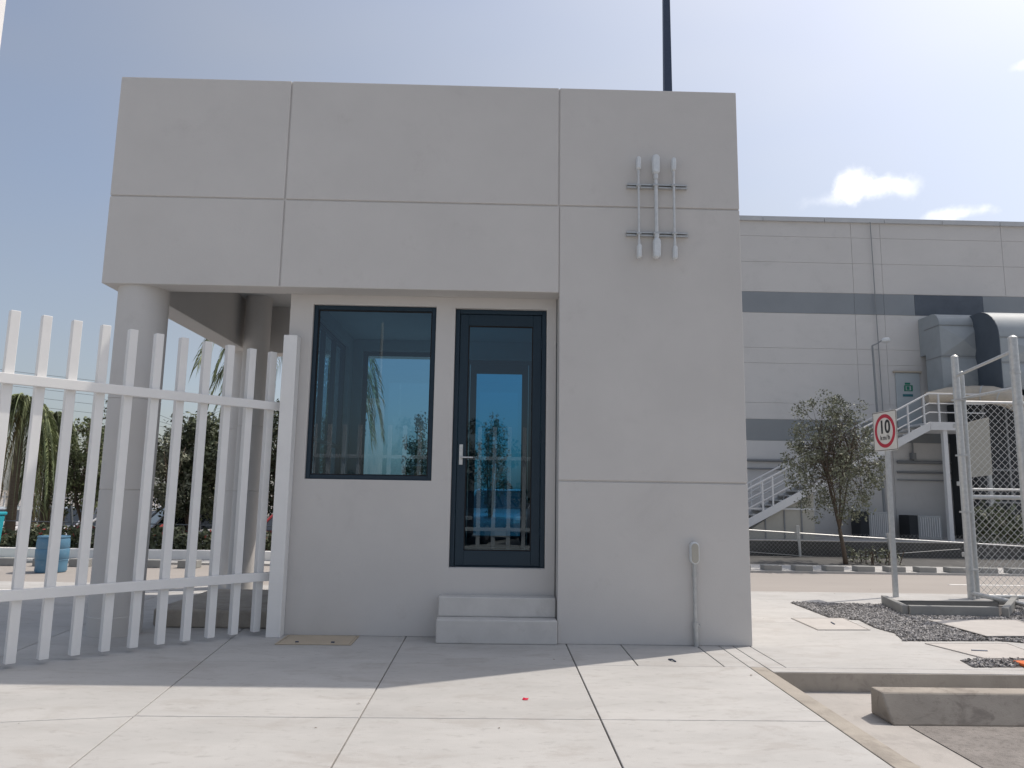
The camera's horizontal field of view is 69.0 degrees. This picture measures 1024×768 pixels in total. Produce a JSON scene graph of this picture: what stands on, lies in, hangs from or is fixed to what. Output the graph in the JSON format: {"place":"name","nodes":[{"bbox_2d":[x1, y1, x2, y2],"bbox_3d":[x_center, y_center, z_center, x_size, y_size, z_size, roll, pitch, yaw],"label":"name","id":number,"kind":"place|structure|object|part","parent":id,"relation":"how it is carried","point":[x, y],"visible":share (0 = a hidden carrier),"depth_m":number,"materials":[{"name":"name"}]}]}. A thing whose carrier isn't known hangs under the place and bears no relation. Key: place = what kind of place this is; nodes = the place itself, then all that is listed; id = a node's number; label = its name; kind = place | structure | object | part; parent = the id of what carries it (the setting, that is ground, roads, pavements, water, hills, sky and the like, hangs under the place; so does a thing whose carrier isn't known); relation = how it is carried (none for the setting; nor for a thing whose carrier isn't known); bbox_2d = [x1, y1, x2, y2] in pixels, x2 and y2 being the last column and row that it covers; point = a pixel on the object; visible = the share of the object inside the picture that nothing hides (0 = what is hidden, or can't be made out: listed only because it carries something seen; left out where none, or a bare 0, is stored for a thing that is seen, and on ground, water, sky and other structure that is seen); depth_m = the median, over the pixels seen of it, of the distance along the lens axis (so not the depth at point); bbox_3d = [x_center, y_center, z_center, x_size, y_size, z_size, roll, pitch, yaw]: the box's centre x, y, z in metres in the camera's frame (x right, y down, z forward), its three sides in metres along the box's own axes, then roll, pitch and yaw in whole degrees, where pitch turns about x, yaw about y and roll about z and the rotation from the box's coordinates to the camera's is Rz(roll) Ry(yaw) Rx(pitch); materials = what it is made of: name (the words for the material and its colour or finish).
{"place":"outdoors","nodes":[
{"label":"outdoors","id":0,"kind":"place"},
{"bbox_2d":[0,499,272,515],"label":"parking lot","id":1,"kind":"structure","parent":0,"point":[1,503],"depth_m":92.40,"materials":[{"name":"grey asphalt"}]},
{"bbox_2d":[0,507,51,529],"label":"parked car","id":2,"kind":"object","parent":1,"relation":"on","point":[17,516],"visible":0.02,"depth_m":20.02,"materials":[{"name":"white paint"}]},
{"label":"windows","id":3,"kind":"part","parent":2,"relation":"part of","materials":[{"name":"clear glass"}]},
{"bbox_2d":[17,411,81,543],"bbox_3d":[-10.657,2.591,17.118,1.338,3.944,1.363,1,-8,-1],"label":"tree","id":4,"kind":"object","parent":1,"relation":"on","point":[57,415],"visible":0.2,"depth_m":17.01,"materials":[{"name":"green plant"}]},
{"bbox_2d":[42,416,104,523],"bbox_3d":[-9.602,2.632,16.918,2.066,3.838,1.641,1,-8,-1],"label":"tree","id":5,"kind":"object","parent":1,"relation":"on","point":[77,483],"visible":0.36,"depth_m":16.78,"materials":[{"name":"green plant"}]},
{"bbox_2d":[62,507,96,528],"bbox_3d":[-12.709,4.320,21.829,1.940,1.448,4.312,-1,-9,11],"label":"parked car","id":6,"kind":"object","parent":1,"relation":"on","point":[75,518],"visible":0.01,"depth_m":21.17,"materials":[{"name":"silver metal"}]},
{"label":"windows","id":7,"kind":"part","parent":6,"relation":"part of","materials":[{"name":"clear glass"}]},
{"bbox_2d":[65,508,156,543],"bbox_3d":[-10.789,4.283,21.371,1.940,1.448,4.312,0,-9,9],"label":"parked car","id":8,"kind":"object","parent":1,"relation":"on","point":[94,520],"visible":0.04,"depth_m":20.73,"materials":[{"name":"white paint"}]},
{"bbox_2d":[1,493,271,512],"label":"bar fence","id":9,"kind":"object","parent":1,"relation":"on","point":[3,497],"visible":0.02,"depth_m":26.35,"materials":[{"name":"metal"}]},
{"bbox_2d":[153,425,192,510],"bbox_3d":[-8.404,2.836,18.076,1.381,3.812,1.063,1,-8,-1],"label":"tree","id":10,"kind":"object","parent":1,"relation":"on","point":[162,461],"visible":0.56,"depth_m":18.09,"materials":[{"name":"green plant"}]},
{"bbox_2d":[150,503,212,545],"bbox_3d":[-8.782,3.992,19.944,4.312,1.668,1.940,7,-10,-36],"label":"parked car","id":11,"kind":"object","parent":1,"relation":"on","point":[155,519],"visible":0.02,"depth_m":19.50,"materials":[{"name":"silver metal"}]},
{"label":"windows","id":12,"kind":"part","parent":11,"relation":"part of","materials":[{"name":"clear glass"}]},
{"bbox_2d":[152,411,219,530],"bbox_3d":[-8.204,2.749,19.169,2.446,4.314,1.900,1,-8,-1],"label":"tree","id":13,"kind":"object","parent":1,"relation":"on","point":[210,457],"visible":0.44,"depth_m":18.89,"materials":[{"name":"green plant"}]},
{"bbox_2d":[190,423,219,497],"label":"tree","id":14,"kind":"object","parent":1,"relation":"on","point":[216,444],"visible":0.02,"depth_m":21.21,"materials":[{"name":"green plant"}]},
{"bbox_2d":[266,514,272,532],"bbox_3d":[-5.807,4.229,20.476,1.940,1.448,4.312,0,-8,7],"label":"parked car","id":15,"kind":"object","parent":1,"relation":"on","point":[269,520],"depth_m":19.88,"materials":[{"name":"red paint"}]},
{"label":"windows","id":16,"kind":"part","parent":15,"relation":"part of","materials":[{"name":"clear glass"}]},
{"bbox_2d":[188,339,385,451],"bbox_3d":[-4.844,1.590,16.694,4.134,5.982,4.606,1,-8,-1],"label":"palm tree","id":17,"kind":"object","parent":1,"relation":"on","point":[374,391],"visible":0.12,"depth_m":16.74,"materials":[{"name":"green plant"}]},
{"bbox_2d":[267,398,322,518],"bbox_3d":[-6.597,2.710,21.706,2.511,5.179,1.907,-2,-9,20],"label":"tree","id":18,"kind":"object","parent":1,"relation":"on","point":[273,458],"visible":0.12,"depth_m":21.33,"materials":[{"name":"green plant"}]},
{"bbox_2d":[312,358,366,473],"bbox_3d":[-4.909,1.300,19.937,2.116,7.500,1.700,1,-8,-1],"label":"tree","id":19,"kind":"object","parent":1,"relation":"on","point":[323,436],"visible":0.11,"depth_m":19.65,"materials":[{"name":"green plant"}]},
{"bbox_2d":[401,411,427,474],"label":"tree","id":20,"kind":"object","parent":1,"relation":"on","point":[415,449],"visible":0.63,"depth_m":18.24,"materials":[{"name":"green plant"}]},
{"bbox_2d":[1,490,271,499],"bbox_3d":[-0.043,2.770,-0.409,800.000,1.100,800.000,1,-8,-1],"label":"ground","id":21,"kind":"structure","parent":0,"point":[7,494],"depth_m":229.85,"materials":[{"name":"grey concrete"}]},
{"bbox_2d":[0,581,1023,767],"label":"pavement","id":22,"kind":"structure","parent":0,"point":[242,698],"depth_m":4.93,"materials":[{"name":"concrete"}]},
{"bbox_2d":[0,0,5,44],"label":"gate post","id":23,"kind":"object","parent":22,"relation":"on","point":[2,6],"depth_m":4.92,"materials":[{"name":"white metal"}]},
{"bbox_2d":[0,589,202,592],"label":"road marking","id":24,"kind":"object","parent":22,"relation":"on","point":[145,591],"depth_m":9.82,"materials":[{"name":"paint"}]},
{"bbox_2d":[0,310,300,664],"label":"bar fence","id":25,"kind":"object","parent":22,"relation":"on","point":[49,592],"visible":1,"depth_m":6.43,"materials":[{"name":"white metal"}]},
{"bbox_2d":[153,589,267,628],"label":"porch platform","id":26,"kind":"structure","parent":22,"relation":"on","point":[174,611],"depth_m":7.37,"materials":[{"name":"concrete"}]},
{"bbox_2d":[275,635,358,644],"bbox_3d":[-1.768,2.333,6.811,0.670,0.018,0.430,1,-8,-1],"label":"manhole cover","id":27,"kind":"object","parent":22,"relation":"on","point":[318,640],"visible":1,"depth_m":6.79,"materials":[{"name":"beige metal"}]},
{"bbox_2d":[85,77,751,645],"bbox_3d":[-0.906,-0.067,9.086,6.241,5.460,3.934,1,-8,-1],"label":"guard booth","id":28,"kind":"object","parent":22,"relation":"on","point":[583,481],"visible":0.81,"depth_m":7.34,"materials":[{"name":"paint"}]},
{"bbox_2d":[313,322,345,473],"bbox_3d":[-2.181,0.251,8.712,0.060,1.744,1.698,1,-8,-1],"label":"window frame","id":29,"kind":"structure","parent":28,"relation":"in","point":[335,342],"depth_m":8.94,"materials":[{"name":"metal"}]},
{"bbox_2d":[305,305,436,480],"bbox_3d":[-1.394,0.079,7.460,1.233,1.744,0.060,1,-8,-1],"label":"window frame","id":30,"kind":"structure","parent":28,"relation":"in","point":[318,308],"depth_m":7.43,"materials":[{"name":"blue metal"}]},
{"bbox_2d":[359,352,429,473],"bbox_3d":[-1.372,0.442,9.914,1.248,1.744,0.060,1,-8,-1],"label":"window frame","id":31,"kind":"structure","parent":28,"relation":"in","point":[366,354],"depth_m":9.94,"materials":[{"name":"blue metal"}]},
{"bbox_2d":[454,314,542,565],"bbox_3d":[-0.122,0.529,7.405,0.836,2.494,0.126,1,-8,-1],"label":"door","id":32,"kind":"structure","parent":28,"relation":"in","point":[497,520],"depth_m":7.43,"materials":[{"name":"blue metal"}]},
{"bbox_2d":[626,154,687,260],"bbox_3d":[1.441,-1.753,7.397,0.610,1.080,0.099,1,-8,-1],"label":"conduit rack","id":33,"kind":"object","parent":28,"relation":"attached to","point":[655,186],"visible":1,"depth_m":7.38,"materials":[{"name":"metal"}]},
{"bbox_2d":[689,542,700,646],"bbox_3d":[1.691,1.932,6.871,0.092,0.939,0.075,1,-8,-1],"label":"wall conduit","id":34,"kind":"object","parent":28,"relation":"attached to","point":[694,559],"depth_m":6.87,"materials":[{"name":"metal"}]},
{"bbox_2d":[331,636,635,767],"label":"joint bed","id":35,"kind":"object","parent":22,"relation":"in","point":[577,670],"visible":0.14,"depth_m":4.70,"materials":[{"name":"grey concrete"}]},
{"bbox_2d":[791,618,869,629],"bbox_3d":[3.485,2.612,8.138,0.636,0.018,0.791,1,-8,-1],"label":"manhole cover","id":36,"kind":"object","parent":22,"relation":"on","point":[830,623],"visible":1,"depth_m":8.09,"materials":[{"name":"concrete"}]},
{"bbox_2d":[750,667,920,767],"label":"kerb strip","id":37,"kind":"object","parent":22,"relation":"on","point":[881,751],"visible":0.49,"depth_m":4.52,"materials":[{"name":"concrete"}]},
{"bbox_2d":[872,409,898,596],"bbox_3d":[5.425,1.695,10.649,0.093,2.626,0.576,2,-8,-6],"label":"speed limit sign","id":38,"kind":"object","parent":22,"relation":"on","point":[885,434],"visible":1,"depth_m":10.69,"materials":[{"name":"white metal"}]},
{"bbox_2d":[790,601,1023,667],"bbox_3d":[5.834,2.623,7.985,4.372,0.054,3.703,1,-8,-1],"label":"gravel","id":39,"kind":"structure","parent":22,"relation":"on","point":[882,617],"depth_m":8.29,"materials":[{"name":"grey gravel"}]},
{"bbox_2d":[881,595,1018,617],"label":"planter kerb","id":40,"kind":"structure","parent":39,"relation":"on","point":[1009,607],"depth_m":8.79,"materials":[{"name":"grey concrete"}]},
{"bbox_2d":[897,600,998,606],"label":"curb","id":41,"kind":"structure","parent":40,"relation":"in","point":[962,603],"depth_m":9.55,"materials":[{"name":"grey concrete"}]},
{"bbox_2d":[929,620,1023,636],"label":"slab","id":42,"kind":"object","parent":39,"relation":"on","point":[1000,628],"visible":0.98,"depth_m":8.01,"materials":[{"name":"concrete"}]},
{"bbox_2d":[959,371,980,598],"bbox_3d":[6.579,1.414,10.721,0.070,3.239,0.070,1,-8,-1],"label":"gate support post","id":43,"kind":"object","parent":22,"relation":"on","point":[970,490],"visible":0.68,"depth_m":10.69,"materials":[{"name":"grey metal"}]},
{"bbox_2d":[953,401,1023,598],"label":"wire gate","id":44,"kind":"structure","parent":43,"relation":"attached to","point":[1001,497],"depth_m":10.74,"materials":[{"name":"grey metal"}]},
{"bbox_2d":[925,643,1023,658],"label":"slab","id":45,"kind":"object","parent":22,"relation":"on","point":[995,650],"visible":0.9,"depth_m":6.84,"materials":[{"name":"concrete"}]},
{"bbox_2d":[950,335,1023,606],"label":"chain link fence","id":46,"kind":"object","parent":22,"relation":"on","point":[1016,389],"visible":1,"depth_m":10.40,"materials":[{"name":"grey metal"}]},
{"bbox_2d":[1014,660,1023,666],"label":"traffic cone","id":47,"kind":"object","parent":22,"relation":"on","point":[1021,663],"visible":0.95,"depth_m":6.20,"materials":[{"name":"orange plastic"}]},
{"bbox_2d":[0,563,1023,594],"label":"road","id":48,"kind":"structure","parent":0,"point":[846,583],"depth_m":12.13,"materials":[{"name":"grey asphalt"}]},
{"bbox_2d":[0,512,6,538],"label":"waste bin","id":49,"kind":"object","parent":48,"relation":"on","point":[2,516],"visible":1,"depth_m":13.42,"materials":[{"name":"teal plastic"}]},
{"bbox_2d":[34,535,70,572],"bbox_3d":[-7.435,2.743,12.062,0.484,0.566,0.484,1,-8,-1],"label":"barrel","id":50,"kind":"object","parent":48,"relation":"on","point":[40,556],"visible":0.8,"depth_m":11.89,"materials":[{"name":"blue plastic"}]},
{"bbox_2d":[662,0,671,90],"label":"lamp post","id":51,"kind":"object","parent":48,"relation":"on","point":[667,60],"depth_m":13.22,"materials":[{"name":"grey metal"}]},
{"bbox_2d":[948,584,1023,585],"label":"road marking","id":52,"kind":"object","parent":48,"relation":"on","point":[988,585],"visible":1,"depth_m":12.21,"materials":[{"name":"paint"}]},
{"bbox_2d":[0,0,1023,490],"label":"sky","id":53,"kind":"structure","parent":0,"point":[880,109],"materials":[{"name":"blue"}]},
{"bbox_2d":[26,536,1023,575],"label":"pavement","id":54,"kind":"structure","parent":0,"point":[755,568],"depth_m":13.93,"materials":[{"name":"concrete"}]},
{"bbox_2d":[0,557,13,565],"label":"kerb block","id":55,"kind":"structure","parent":54,"relation":"on","point":[6,561],"depth_m":12.84,"materials":[{"name":"white concrete"}]},
{"bbox_2d":[0,393,59,534],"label":"palm tree","id":56,"kind":"object","parent":54,"relation":"on","point":[21,405],"visible":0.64,"depth_m":16.11,"materials":[{"name":"green plant"}]},
{"bbox_2d":[68,558,92,566],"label":"kerb block","id":57,"kind":"structure","parent":54,"relation":"on","point":[72,562],"depth_m":12.86,"materials":[{"name":"white concrete"}]},
{"bbox_2d":[0,547,270,560],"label":"planter wall","id":58,"kind":"structure","parent":54,"relation":"on","point":[152,553],"depth_m":14.09,"materials":[{"name":"white concrete"}]},
{"bbox_2d":[0,523,271,550],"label":"flowering hedge","id":59,"kind":"object","parent":54,"relation":"on","point":[179,539],"visible":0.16,"depth_m":14.52,"materials":[{"name":"green plant"}]},
{"bbox_2d":[4,505,272,543],"bbox_3d":[-7.876,3.057,15.555,7.158,0.995,0.052,1,-8,-1],"label":"strand wire","id":60,"kind":"object","parent":54,"relation":"on","point":[71,515],"visible":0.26,"depth_m":15.54,"materials":[{"name":"grey metal"}]},
{"bbox_2d":[147,559,160,567],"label":"kerb block","id":61,"kind":"structure","parent":54,"relation":"on","point":[153,563],"depth_m":12.88,"materials":[{"name":"white concrete"}]},
{"bbox_2d":[177,559,201,567],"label":"kerb block","id":62,"kind":"structure","parent":54,"relation":"on","point":[181,564],"depth_m":12.90,"materials":[{"name":"white concrete"}]},
{"bbox_2d":[760,564,781,570],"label":"kerb block","id":63,"kind":"structure","parent":54,"relation":"on","point":[772,567],"depth_m":13.76,"materials":[{"name":"white concrete"}]},
{"bbox_2d":[748,485,814,539],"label":"wall","id":64,"kind":"structure","parent":54,"relation":"on","point":[789,518],"depth_m":24.39,"materials":[{"name":"white paint"}]},
{"bbox_2d":[747,393,985,541],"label":"steel staircase","id":65,"kind":"structure","parent":54,"relation":"on","point":[906,434],"depth_m":24.73,"materials":[{"name":"white metal"}]},
{"bbox_2d":[851,511,888,537],"bbox_3d":[12.522,4.922,26.071,0.987,0.910,0.730,1,-8,-1],"label":"cooling unit","id":66,"kind":"object","parent":54,"relation":"on","point":[877,525],"visible":0.72,"depth_m":25.75,"materials":[{"name":"white paint"}]},
{"bbox_2d":[845,544,903,565],"bbox_3d":[7.465,3.534,15.334,1.176,0.445,0.531,1,-8,-1],"label":"shrub","id":67,"kind":"object","parent":54,"relation":"on","point":[865,558],"visible":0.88,"depth_m":15.28,"materials":[{"name":"green plant"}]},
{"bbox_2d":[871,337,890,511],"bbox_3d":[13.306,1.859,26.504,0.704,7.180,0.185,1,-8,-1],"label":"mast lamp","id":68,"kind":"object","parent":54,"relation":"on","point":[886,340],"visible":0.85,"depth_m":26.72,"materials":[{"name":"metal"}]},
{"bbox_2d":[739,215,1023,537],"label":"factory","id":69,"kind":"structure","parent":54,"relation":"on","point":[828,303],"depth_m":27.95,"materials":[{"name":"paint"}]},
{"bbox_2d":[892,371,921,426],"bbox_3d":[14.636,0.557,27.488,1.059,2.096,0.089,1,-8,-1],"label":"door","id":70,"kind":"structure","parent":69,"relation":"in","point":[907,383],"depth_m":27.51,"materials":[{"name":"paint"}]},
{"bbox_2d":[918,314,978,391],"bbox_3d":[15.971,-1.107,27.065,1.527,2.804,1.450,1,-8,-1],"label":"air duct","id":71,"kind":"object","parent":69,"relation":"attached to","point":[943,339],"visible":0.62,"depth_m":26.57,"materials":[{"name":"metal"}]},
{"bbox_2d":[970,312,1023,395],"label":"air duct","id":72,"kind":"object","parent":69,"relation":"attached to","point":[994,332],"visible":0.62,"depth_m":25.54,"materials":[{"name":"metal"}]},
{"bbox_2d":[924,385,1023,410],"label":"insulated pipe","id":73,"kind":"object","parent":72,"relation":"attached to","point":[1001,396],"visible":0.51,"depth_m":25.26,"materials":[{"name":"silver metal"}]},
{"bbox_2d":[749,540,1023,558],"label":"wall","id":74,"kind":"structure","parent":54,"relation":"on","point":[788,547],"depth_m":16.03,"materials":[{"name":"grey concrete"}]},
{"bbox_2d":[750,555,1023,567],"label":"earth bank","id":75,"kind":"structure","parent":54,"relation":"on","point":[838,560],"depth_m":15.49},
{"bbox_2d":[778,389,885,563],"bbox_3d":[6.681,1.916,15.470,2.263,3.588,1.816,1,-8,-1],"label":"tree","id":76,"kind":"object","parent":75,"relation":"on","point":[841,460],"visible":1,"depth_m":15.32,"materials":[{"name":"green plant"}]},
{"bbox_2d":[749,525,1023,557],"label":"wire fence","id":77,"kind":"object","parent":75,"relation":"on","point":[798,533],"visible":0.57,"depth_m":15.98,"materials":[{"name":"grey metal"}]},
{"bbox_2d":[899,515,941,539],"bbox_3d":[14.293,5.006,26.097,1.103,0.806,0.730,1,-8,-1],"label":"cooling unit","id":78,"kind":"object","parent":54,"relation":"on","point":[926,526],"visible":0.98,"depth_m":25.78,"materials":[{"name":"white paint"}]},
{"bbox_2d":[974,499,1023,543],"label":"shrub","id":79,"kind":"object","parent":54,"relation":"on","point":[1003,527],"visible":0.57,"depth_m":17.80,"materials":[{"name":"green plant"}]},
{"bbox_2d":[791,564,812,570],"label":"kerb block","id":80,"kind":"structure","parent":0,"point":[801,567],"depth_m":13.77,"materials":[{"name":"white concrete"}]},
{"bbox_2d":[821,565,843,571],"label":"kerb block","id":81,"kind":"structure","parent":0,"point":[832,568],"depth_m":13.79,"materials":[{"name":"white concrete"}]},
{"bbox_2d":[852,565,874,571],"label":"kerb block","id":82,"kind":"structure","parent":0,"point":[861,568],"depth_m":13.80,"materials":[{"name":"white concrete"}]},
{"bbox_2d":[882,566,905,571],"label":"kerb block","id":83,"kind":"structure","parent":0,"point":[888,569],"depth_m":13.81,"materials":[{"name":"white concrete"}]},
{"bbox_2d":[804,692,1014,767],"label":"parking bay","id":84,"kind":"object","parent":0,"point":[917,748],"depth_m":4.84,"materials":[{"name":"concrete"}]},
{"bbox_2d":[774,672,1023,692],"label":"pit back kerb","id":85,"kind":"structure","parent":84,"relation":"on","point":[833,682],"depth_m":5.87,"materials":[{"name":"concrete"}]},
{"bbox_2d":[871,687,1023,726],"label":"wheel stop","id":86,"kind":"object","parent":84,"relation":"on","point":[925,706],"visible":1,"depth_m":5.07,"materials":[{"name":"concrete"}]},
{"bbox_2d":[912,566,936,572],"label":"kerb block","id":87,"kind":"structure","parent":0,"point":[924,569],"depth_m":13.82,"materials":[{"name":"grey concrete"}]},
{"bbox_2d":[943,567,965,572],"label":"kerb block","id":88,"kind":"structure","parent":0,"point":[953,569],"depth_m":13.83,"materials":[{"name":"grey concrete"}]},
{"bbox_2d":[909,726,1023,767],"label":"asphalt bay","id":89,"kind":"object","parent":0,"point":[989,747],"visible":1,"depth_m":4.66,"materials":[{"name":"grey asphalt"}]},
{"bbox_2d":[968,418,995,542],"bbox_3d":[12.592,2.705,20.156,0.828,3.629,0.120,1,-8,-1],"label":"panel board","id":90,"kind":"object","parent":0,"point":[975,461],"visible":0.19,"depth_m":20.23,"materials":[{"name":"white metal"}]},
{"bbox_2d":[947,404,1021,539],"bbox_3d":[18.956,3.115,26.361,6.000,4.829,1.560,1,-8,-1],"label":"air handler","id":91,"kind":"object","parent":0,"point":[1001,418],"visible":0.34,"depth_m":25.77,"materials":[{"name":"grey metal"}]},
{"bbox_2d":[978,567,997,573],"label":"kerb block","id":92,"kind":"structure","parent":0,"point":[983,570],"depth_m":13.84,"materials":[{"name":"grey concrete"}]},
{"bbox_2d":[1003,567,1023,573],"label":"kerb block","id":93,"kind":"structure","parent":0,"point":[1017,571],"depth_m":13.85,"materials":[{"name":"grey concrete"}]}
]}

